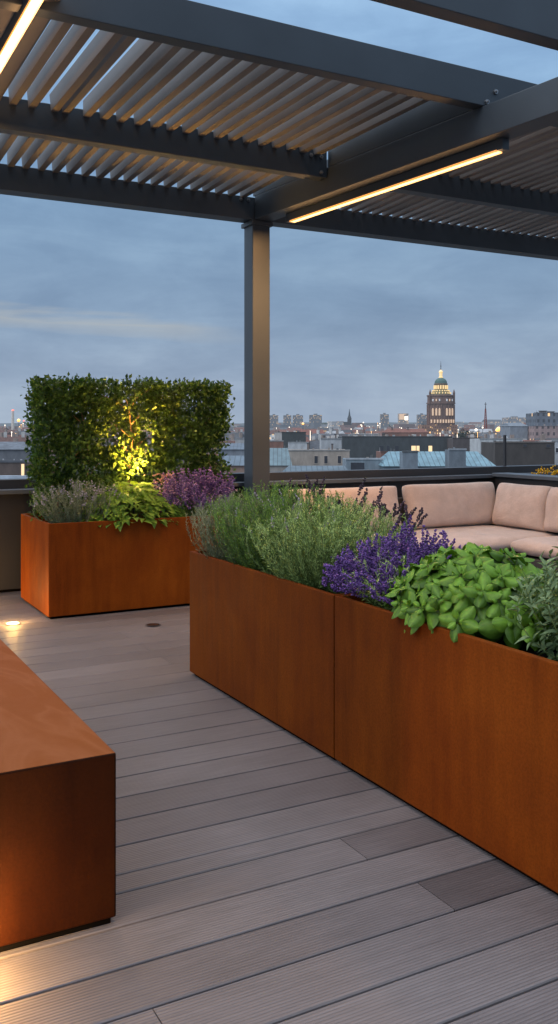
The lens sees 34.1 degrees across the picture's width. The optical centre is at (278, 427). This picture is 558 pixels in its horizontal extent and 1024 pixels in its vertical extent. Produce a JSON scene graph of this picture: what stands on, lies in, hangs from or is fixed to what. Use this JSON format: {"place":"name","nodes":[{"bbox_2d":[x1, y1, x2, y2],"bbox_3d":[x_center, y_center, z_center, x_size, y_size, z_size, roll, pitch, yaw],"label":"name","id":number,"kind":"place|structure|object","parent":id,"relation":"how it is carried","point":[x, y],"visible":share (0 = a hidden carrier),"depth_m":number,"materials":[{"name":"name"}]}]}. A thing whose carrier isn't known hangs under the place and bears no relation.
{"place":"outdoors","nodes":[
{"label":"outdoors","id":0,"kind":"place"},
{"bbox_2d":[0,427,23,432],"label":"house","id":1,"kind":"structure","parent":0,"point":[2,430],"depth_m":747.98,"materials":[{"name":"paint"}]},
{"bbox_2d":[0,475,27,478],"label":"building","id":2,"kind":"structure","parent":0,"point":[11,476],"depth_m":61.88,"materials":[{"name":"metal"}]},
{"bbox_2d":[0,432,28,441],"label":"house","id":3,"kind":"structure","parent":0,"point":[5,438],"depth_m":413.81,"materials":[{"name":"paint"}]},
{"bbox_2d":[0,459,31,474],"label":"building","id":4,"kind":"structure","parent":0,"point":[12,467],"depth_m":120.00,"materials":[{"name":"beige"}]},
{"bbox_2d":[20,463,24,474],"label":"window","id":5,"kind":"structure","parent":4,"relation":"in","point":[22,465],"depth_m":119.86,"materials":[{"name":"beige glass"}]},
{"bbox_2d":[0,442,36,459],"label":"building","id":6,"kind":"structure","parent":0,"point":[12,450],"depth_m":170.00,"materials":[{"name":"grey concrete"}]},
{"bbox_2d":[15,427,30,434],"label":"house","id":7,"kind":"structure","parent":0,"point":[19,429],"depth_m":532.72,"materials":[{"name":"paint"}]},
{"bbox_2d":[13,438,56,464],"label":"house","id":8,"kind":"structure","parent":0,"point":[15,439],"depth_m":299.12,"materials":[{"name":"paint"}]},
{"bbox_2d":[65,441,193,475],"bbox_3d":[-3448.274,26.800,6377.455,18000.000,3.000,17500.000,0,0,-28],"label":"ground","id":9,"kind":"structure","parent":0,"point":[132,455],"depth_m":746.42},
{"bbox_2d":[11,409,13,429],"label":"factory chimney","id":10,"kind":"object","parent":9,"relation":"on","point":[12,421],"visible":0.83,"depth_m":1498.39,"materials":[{"name":"beige concrete"}]},
{"bbox_2d":[235,438,243,442],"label":"building","id":11,"kind":"structure","parent":9,"relation":"on","point":[239,440],"depth_m":300.00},
{"bbox_2d":[0,420,501,440],"bbox_3d":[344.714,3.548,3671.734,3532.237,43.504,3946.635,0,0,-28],"label":"city","id":12,"kind":"object","parent":9,"relation":"on","point":[402,426],"visible":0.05,"depth_m":1586.44,"materials":[{"name":"tile"}]},
{"bbox_2d":[24,421,502,442],"bbox_3d":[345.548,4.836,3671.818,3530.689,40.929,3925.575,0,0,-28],"label":"city","id":13,"kind":"object","parent":9,"relation":"on","point":[334,424],"depth_m":1622.91,"materials":[{"name":"paint"}]},
{"bbox_2d":[270,414,277,427],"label":"tower block","id":14,"kind":"structure","parent":9,"relation":"on","point":[273,420],"depth_m":2100.00,"materials":[{"name":"paint"}]},
{"bbox_2d":[283,414,290,424],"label":"tower block","id":15,"kind":"structure","parent":9,"relation":"on","point":[286,419],"depth_m":2100.00,"materials":[{"name":"paint"}]},
{"bbox_2d":[282,432,305,447],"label":"building","id":16,"kind":"structure","parent":9,"relation":"on","point":[287,437],"depth_m":320.00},
{"bbox_2d":[293,414,302,427],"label":"tower block","id":17,"kind":"structure","parent":9,"relation":"on","point":[297,419],"depth_m":2100.00,"materials":[{"name":"paint"}]},
{"bbox_2d":[309,414,321,426],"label":"tower block","id":18,"kind":"structure","parent":9,"relation":"on","point":[315,418],"depth_m":2100.00,"materials":[{"name":"paint"}]},
{"bbox_2d":[343,409,351,424],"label":"church","id":19,"kind":"structure","parent":9,"relation":"on","point":[349,418],"depth_m":1700.00,"materials":[{"name":"grey stone"}]},
{"bbox_2d":[342,457,383,469],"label":"building","id":20,"kind":"structure","parent":9,"relation":"on","point":[359,463],"depth_m":165.00,"materials":[{"name":"metal"}]},
{"bbox_2d":[350,462,364,469],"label":"window","id":21,"kind":"structure","parent":20,"relation":"in","point":[353,465],"depth_m":164.87,"materials":[{"name":"black glass"}]},
{"bbox_2d":[348,431,377,435],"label":"building","id":22,"kind":"structure","parent":9,"relation":"on","point":[351,434],"depth_m":420.00,"materials":[{"name":"beige"}]},
{"bbox_2d":[338,433,451,457],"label":"building","id":23,"kind":"structure","parent":9,"relation":"on","point":[364,446],"depth_m":300.00,"materials":[{"name":"beige"}]},
{"bbox_2d":[379,445,383,450],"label":"window","id":24,"kind":"structure","parent":23,"relation":"in","point":[381,447],"depth_m":299.86,"materials":[{"name":"grey glass"}]},
{"bbox_2d":[411,445,415,450],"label":"window","id":25,"kind":"structure","parent":23,"relation":"in","point":[413,447],"depth_m":299.86,"materials":[{"name":"beige glass"}]},
{"bbox_2d":[428,445,432,450],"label":"window","id":26,"kind":"structure","parent":23,"relation":"in","point":[430,447],"depth_m":299.86,"materials":[{"name":"beige glass"}]},
{"bbox_2d":[398,413,407,423],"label":"tower block","id":27,"kind":"structure","parent":9,"relation":"on","point":[402,418],"depth_m":1900.00,"materials":[{"name":"paint"}]},
{"bbox_2d":[382,427,428,435],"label":"building","id":28,"kind":"structure","parent":9,"relation":"on","point":[404,432],"depth_m":460.00,"materials":[{"name":"tile"}]},
{"bbox_2d":[400,450,418,467],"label":"chimney","id":29,"kind":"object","parent":9,"relation":"on","point":[408,459],"depth_m":156.00,"materials":[{"name":"grey concrete"}]},
{"bbox_2d":[379,451,495,468],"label":"building","id":30,"kind":"structure","parent":9,"relation":"on","point":[426,459],"depth_m":162.70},
{"bbox_2d":[445,447,466,466],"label":"chimney","id":31,"kind":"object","parent":9,"relation":"on","point":[455,457],"depth_m":156.00,"materials":[{"name":"grey concrete"}]},
{"bbox_2d":[447,436,478,450],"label":"building","id":32,"kind":"structure","parent":9,"relation":"on","point":[452,442],"depth_m":290.00,"materials":[{"name":"grey concrete"}]},
{"bbox_2d":[482,431,499,437],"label":"house","id":33,"kind":"structure","parent":9,"relation":"on","point":[488,435],"depth_m":539.77,"materials":[{"name":"paint"}]},
{"bbox_2d":[500,423,527,439],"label":"building","id":34,"kind":"structure","parent":9,"relation":"on","point":[518,430],"depth_m":430.00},
{"bbox_2d":[502,416,525,423],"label":"tower block","id":35,"kind":"structure","parent":9,"relation":"on","point":[514,419],"depth_m":2100.00,"materials":[{"name":"paint"}]},
{"bbox_2d":[526,410,557,425],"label":"building","id":36,"kind":"structure","parent":9,"relation":"on","point":[546,418],"depth_m":450.00,"materials":[{"name":"paint"}]},
{"bbox_2d":[528,424,557,439],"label":"building","id":37,"kind":"structure","parent":9,"relation":"on","point":[536,431],"depth_m":420.00,"materials":[{"name":"paint"}]},
{"bbox_2d":[534,434,557,439],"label":"house","id":38,"kind":"structure","parent":9,"relation":"on","point":[546,438],"depth_m":411.54,"materials":[{"name":"paint"}]},
{"bbox_2d":[213,437,234,452],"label":"house","id":39,"kind":"structure","parent":0,"point":[231,441],"depth_m":341.31,"materials":[{"name":"paint"}]},
{"bbox_2d":[218,443,243,470],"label":"building","id":40,"kind":"structure","parent":0,"point":[234,449],"depth_m":220.00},
{"bbox_2d":[222,456,243,472],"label":"building","id":41,"kind":"structure","parent":0,"point":[237,462],"depth_m":140.90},
{"bbox_2d":[0,422,467,426],"bbox_3d":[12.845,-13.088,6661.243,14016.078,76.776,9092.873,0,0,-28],"label":"hills","id":42,"kind":"structure","parent":0,"point":[230,424],"depth_m":7097.50,"materials":[{"name":"grey"}]},
{"bbox_2d":[224,429,243,437],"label":"house","id":43,"kind":"structure","parent":0,"point":[236,433],"depth_m":631.45,"materials":[{"name":"paint"}]},
{"bbox_2d":[270,428,279,438],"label":"house","id":44,"kind":"structure","parent":0,"point":[272,434],"depth_m":711.96,"materials":[{"name":"paint"}]},
{"bbox_2d":[270,439,283,447],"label":"building","id":45,"kind":"structure","parent":0,"point":[274,443],"depth_m":280.00,"materials":[{"name":"brown brick"}]},
{"bbox_2d":[274,432,281,439],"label":"building","id":46,"kind":"structure","parent":0,"point":[278,435],"depth_m":400.00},
{"bbox_2d":[0,0,557,422],"label":"sky","id":47,"kind":"structure","parent":0,"point":[367,327],"materials":[{"name":"blue"}]},
{"bbox_2d":[270,448,291,471],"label":"building","id":48,"kind":"structure","parent":0,"point":[280,460],"depth_m":192.11,"materials":[{"name":"teal metal"}]},
{"bbox_2d":[273,427,295,431],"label":"house","id":49,"kind":"structure","parent":0,"point":[286,430],"depth_m":776.53,"materials":[{"name":"paint"}]},
{"bbox_2d":[288,440,308,448],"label":"building","id":50,"kind":"structure","parent":0,"point":[297,445],"depth_m":260.00,"materials":[{"name":"grey concrete"}]},
{"bbox_2d":[299,427,324,434],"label":"house","id":51,"kind":"structure","parent":0,"point":[307,431],"depth_m":748.01,"materials":[{"name":"brick"}]},
{"bbox_2d":[282,466,347,471],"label":"building","id":52,"kind":"structure","parent":0,"point":[304,468],"depth_m":153.19,"materials":[{"name":"metal"}]},
{"bbox_2d":[288,443,349,465],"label":"building","id":53,"kind":"structure","parent":0,"point":[317,457],"depth_m":205.00,"materials":[{"name":"grey concrete"}]},
{"bbox_2d":[314,455,317,463],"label":"window","id":54,"kind":"structure","parent":53,"relation":"in","point":[315,456],"depth_m":204.89,"materials":[{"name":"black glass"}]},
{"bbox_2d":[324,455,327,463],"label":"window","id":55,"kind":"structure","parent":53,"relation":"in","point":[325,456],"depth_m":204.89,"materials":[{"name":"black glass"}]},
{"bbox_2d":[337,455,341,463],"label":"window","id":56,"kind":"structure","parent":53,"relation":"in","point":[339,457],"depth_m":204.89,"materials":[{"name":"black glass"}]},
{"bbox_2d":[308,430,334,439],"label":"house","id":57,"kind":"structure","parent":0,"point":[317,433],"depth_m":506.60,"materials":[{"name":"paint"}]},
{"bbox_2d":[313,435,338,440],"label":"house","id":58,"kind":"structure","parent":0,"point":[319,437],"depth_m":392.83,"materials":[{"name":"paint"}]},
{"bbox_2d":[320,434,341,448],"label":"building","id":59,"kind":"structure","parent":0,"point":[325,443],"depth_m":250.00,"materials":[{"name":"grey concrete"}]},
{"bbox_2d":[325,428,344,433],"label":"house","id":60,"kind":"structure","parent":0,"point":[340,431],"depth_m":591.40,"materials":[{"name":"paint"}]},
{"bbox_2d":[309,435,361,448],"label":"house","id":61,"kind":"structure","parent":0,"point":[314,444],"depth_m":326.62,"materials":[{"name":"paint"}]},
{"bbox_2d":[311,500,370,532],"bbox_3d":[0.542,0.820,7.933,0.599,0.348,0.213,0,-28,-48],"label":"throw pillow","id":62,"kind":"object","parent":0,"point":[350,511],"visible":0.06,"depth_m":7.99,"materials":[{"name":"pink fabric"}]},
{"bbox_2d":[336,430,361,435],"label":"house","id":63,"kind":"structure","parent":0,"point":[337,432],"depth_m":535.93,"materials":[{"name":"paint"}]},
{"bbox_2d":[352,427,365,433],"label":"house","id":64,"kind":"structure","parent":0,"point":[356,431],"depth_m":775.11,"materials":[{"name":"paint"}]},
{"bbox_2d":[365,428,383,430],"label":"house","id":65,"kind":"structure","parent":0,"point":[368,429],"depth_m":923.90,"materials":[{"name":"paint"}]},
{"bbox_2d":[365,428,386,435],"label":"house","id":66,"kind":"structure","parent":0,"point":[373,432],"depth_m":555.29,"materials":[{"name":"paint"}]},
{"bbox_2d":[380,413,388,427],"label":"tower block","id":67,"kind":"structure","parent":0,"point":[384,420],"depth_m":2100.00,"materials":[{"name":"paint"}]},
{"bbox_2d":[376,449,394,457],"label":"building","id":68,"kind":"structure","parent":0,"point":[379,454],"depth_m":241.95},
{"bbox_2d":[417,413,426,425],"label":"tower block","id":69,"kind":"structure","parent":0,"point":[421,417],"depth_m":2100.00,"materials":[{"name":"paint"}]},
{"bbox_2d":[418,366,457,436],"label":"domed church","id":70,"kind":"structure","parent":0,"point":[440,403],"depth_m":938.28,"materials":[{"name":"paint"}]},
{"bbox_2d":[430,431,452,435],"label":"house","id":71,"kind":"structure","parent":0,"point":[431,432],"depth_m":539.69,"materials":[{"name":"paint"}]},
{"bbox_2d":[457,429,470,437],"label":"tree","id":72,"kind":"object","parent":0,"point":[463,435],"visible":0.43,"depth_m":519.18,"materials":[{"name":"plant"}]},
{"bbox_2d":[460,428,477,431],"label":"house","id":73,"kind":"structure","parent":0,"point":[465,429],"depth_m":963.48,"materials":[{"name":"paint"}]},
{"bbox_2d":[469,429,491,432],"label":"house","id":74,"kind":"structure","parent":0,"point":[484,430],"depth_m":864.14,"materials":[{"name":"paint"}]},
{"bbox_2d":[470,434,493,437],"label":"house","id":75,"kind":"structure","parent":0,"point":[472,435],"depth_m":360.11,"materials":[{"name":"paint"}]},
{"bbox_2d":[484,402,486,428],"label":"mast","id":76,"kind":"object","parent":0,"point":[485,417],"visible":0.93,"depth_m":899.22,"materials":[{"name":"grey metal"}]},
{"bbox_2d":[470,436,522,453],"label":"building","id":77,"kind":"structure","parent":0,"point":[475,444],"depth_m":270.00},
{"bbox_2d":[481,440,554,465],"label":"building","id":78,"kind":"structure","parent":0,"point":[520,452],"depth_m":175.00,"materials":[{"name":"grey concrete"}]},
{"bbox_2d":[510,435,550,440],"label":"house","id":79,"kind":"structure","parent":0,"point":[541,436],"depth_m":363.58,"materials":[{"name":"paint"}]},
{"bbox_2d":[551,440,557,463],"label":"building","id":80,"kind":"structure","parent":0,"point":[556,451],"depth_m":185.00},
{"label":"roof slab","id":81,"kind":"structure","parent":0,"visible":0},
{"bbox_2d":[0,591,557,1023],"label":"deck","id":82,"kind":"structure","parent":81,"relation":"on","point":[268,871],"depth_m":2.56,"materials":[{"name":"grey wood"}]},
{"bbox_2d":[5,622,20,624],"bbox_3d":[-1.762,1.296,6.027,0.100,0.006,0.100,0,0,-28],"label":"recessed light","id":83,"kind":"object","parent":82,"relation":"on","point":[12,623],"visible":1,"depth_m":6.01,"materials":[{"name":"metal"}]},
{"bbox_2d":[0,639,115,951],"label":"bench","id":84,"kind":"object","parent":82,"relation":"on","point":[57,816],"visible":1,"depth_m":2.33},
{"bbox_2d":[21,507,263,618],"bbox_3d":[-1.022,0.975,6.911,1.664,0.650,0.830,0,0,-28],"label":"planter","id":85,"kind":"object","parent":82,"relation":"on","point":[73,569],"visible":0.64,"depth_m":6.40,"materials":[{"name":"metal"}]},
{"bbox_2d":[28,475,124,522],"bbox_3d":[-1.405,0.536,6.457,0.713,0.392,0.488,0,0,-28],"label":"grey lavender bush","id":86,"kind":"object","parent":85,"relation":"on","point":[76,503],"visible":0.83,"depth_m":6.38,"materials":[{"name":"green plant"}]},
{"bbox_2d":[20,372,236,522],"bbox_3d":[-1.133,0.163,7.027,1.670,1.157,0.499,0,0,-28],"label":"hedge","id":87,"kind":"object","parent":85,"relation":"on","point":[84,397],"visible":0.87,"depth_m":6.91,"materials":[{"name":"green plant"}]},
{"bbox_2d":[78,481,189,531],"bbox_3d":[-1.081,0.558,6.634,0.903,0.347,0.551,0,0,-28],"label":"broad leaf plant","id":88,"kind":"object","parent":85,"relation":"on","point":[130,498],"visible":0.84,"depth_m":6.52,"materials":[{"name":"green plant"}]},
{"bbox_2d":[144,473,184,517],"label":"pink flowers","id":89,"kind":"object","parent":85,"relation":"on","point":[162,477],"visible":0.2,"depth_m":6.90,"materials":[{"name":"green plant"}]},
{"bbox_2d":[152,467,245,517],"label":"mauve flowers","id":90,"kind":"object","parent":85,"relation":"on","point":[203,489],"visible":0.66,"depth_m":6.86,"materials":[{"name":"purple plant"}]},
{"bbox_2d":[146,623,160,626],"bbox_3d":[-0.828,1.296,5.984,0.100,0.006,0.100,0,0,-28],"label":"recessed light","id":91,"kind":"object","parent":82,"relation":"on","point":[153,624],"visible":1,"depth_m":5.98,"materials":[{"name":"black metal"}]},
{"bbox_2d":[0,0,557,508],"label":"pergola","id":92,"kind":"object","parent":82,"relation":"on","point":[284,118],"visible":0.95,"depth_m":6.20,"materials":[{"name":"paint"}]},
{"bbox_2d":[0,0,60,95],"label":"linear light","id":93,"kind":"object","parent":92,"relation":"attached to","point":[21,30],"visible":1,"depth_m":4.66,"materials":[{"name":"beige plastic"}]},
{"bbox_2d":[286,138,508,222],"bbox_3d":[0.746,-1.762,6.678,0.060,0.074,2.428,0,0,-33],"label":"linear light","id":94,"kind":"object","parent":92,"relation":"attached to","point":[473,155],"visible":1,"depth_m":6.41,"materials":[{"name":"beige plastic"}]},
{"bbox_2d":[190,549,389,759],"bbox_3d":[0.136,0.975,4.305,0.605,0.650,1.435,0,0,-28],"label":"planter","id":95,"kind":"object","parent":82,"relation":"on","point":[262,644],"visible":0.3,"depth_m":4.01,"materials":[{"name":"metal"}]},
{"bbox_2d":[185,487,298,563],"bbox_3d":[-0.190,0.520,4.737,0.602,0.423,0.587,0,0,-28],"label":"lavender bush","id":96,"kind":"object","parent":95,"relation":"on","point":[216,551],"visible":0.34,"depth_m":4.62,"materials":[{"name":"green plant"}]},
{"bbox_2d":[207,480,367,577],"bbox_3d":[0.026,0.494,4.467,0.830,0.476,0.801,0,0,25],"label":"rosemary bush","id":97,"kind":"object","parent":95,"relation":"on","point":[244,559],"visible":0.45,"depth_m":4.35,"materials":[{"name":"green plant"}]},
{"bbox_2d":[235,489,415,593],"bbox_3d":[0.192,0.512,4.086,0.734,0.439,0.906,0,0,-28],"label":"lavender bush","id":98,"kind":"object","parent":95,"relation":"on","point":[323,547],"visible":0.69,"depth_m":3.88,"materials":[{"name":"green plant"}]},
{"bbox_2d":[264,474,427,536],"bbox_3d":[0.279,0.482,4.445,0.313,0.498,1.426,0,0,-28],"label":"dry lavender","id":99,"kind":"object","parent":95,"relation":"on","point":[377,501],"visible":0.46,"depth_m":4.13,"materials":[{"name":"green plant"}]},
{"bbox_2d":[275,494,557,577],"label":"corner sofa","id":100,"kind":"object","parent":82,"relation":"on","point":[533,544],"visible":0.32,"depth_m":8.05,"materials":[{"name":"beige fabric"}]},
{"bbox_2d":[288,486,400,530],"bbox_3d":[0.611,0.754,8.331,1.179,0.416,0.238,0,-13,-28],"label":"back cushion","id":101,"kind":"object","parent":100,"relation":"on","point":[389,498],"visible":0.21,"depth_m":8.36,"materials":[{"name":"beige fabric"}]},
{"bbox_2d":[402,482,495,528],"bbox_3d":[1.687,0.755,8.906,1.092,0.425,0.263,0,-13,-28],"label":"back cushion","id":102,"kind":"object","parent":100,"relation":"on","point":[456,504],"visible":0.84,"depth_m":8.76,"materials":[{"name":"beige fabric"}]},
{"bbox_2d":[492,483,551,531],"bbox_3d":[2.343,0.755,8.725,0.258,0.425,0.686,15,-7,-28],"label":"back cushion","id":103,"kind":"object","parent":100,"relation":"on","point":[519,506],"visible":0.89,"depth_m":8.60,"materials":[{"name":"beige fabric"}]},
{"bbox_2d":[544,487,557,532],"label":"back cushion","id":104,"kind":"object","parent":100,"relation":"on","point":[551,518],"visible":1,"depth_m":8.28,"materials":[{"name":"beige fabric"}]},
{"bbox_2d":[335,592,557,894],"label":"planter","id":105,"kind":"object","parent":82,"relation":"on","point":[459,737],"visible":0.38,"depth_m":2.88,"materials":[{"name":"metal"}]},
{"bbox_2d":[321,515,465,610],"bbox_3d":[0.515,0.537,3.575,0.705,0.388,0.762,0,0,-28],"label":"purple lavender","id":106,"kind":"object","parent":105,"relation":"on","point":[369,568],"visible":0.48,"depth_m":3.50,"materials":[{"name":"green plant"}]},
{"bbox_2d":[384,542,557,650],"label":"basil plant","id":107,"kind":"object","parent":105,"relation":"on","point":[468,589],"visible":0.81,"depth_m":2.98,"materials":[{"name":"green plant"}]},
{"bbox_2d":[506,546,557,661],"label":"sage plant","id":108,"kind":"object","parent":105,"relation":"on","point":[549,575],"visible":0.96,"depth_m":2.71,"materials":[{"name":"green plant"}]},
{"bbox_2d":[492,472,557,493],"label":"trough wall","id":109,"kind":"structure","parent":82,"relation":"on","point":[531,479],"depth_m":9.07,"materials":[{"name":"black metal"}]},
{"bbox_3d":[2.851,0.980,9.488,0.800,0.640,0.360,0,0,-28],"label":"flower trough","id":110,"kind":"object","parent":82,"relation":"on","visible":0},
{"bbox_2d":[531,465,557,474],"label":"yellow flowers","id":111,"kind":"object","parent":110,"relation":"in","point":[547,470],"visible":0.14,"depth_m":9.45,"materials":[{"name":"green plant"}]},
{"bbox_2d":[0,435,557,592],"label":"parapet wall","id":112,"kind":"structure","parent":81,"relation":"on","point":[15,497],"depth_m":8.55,"materials":[{"name":"black metal"}]}
]}

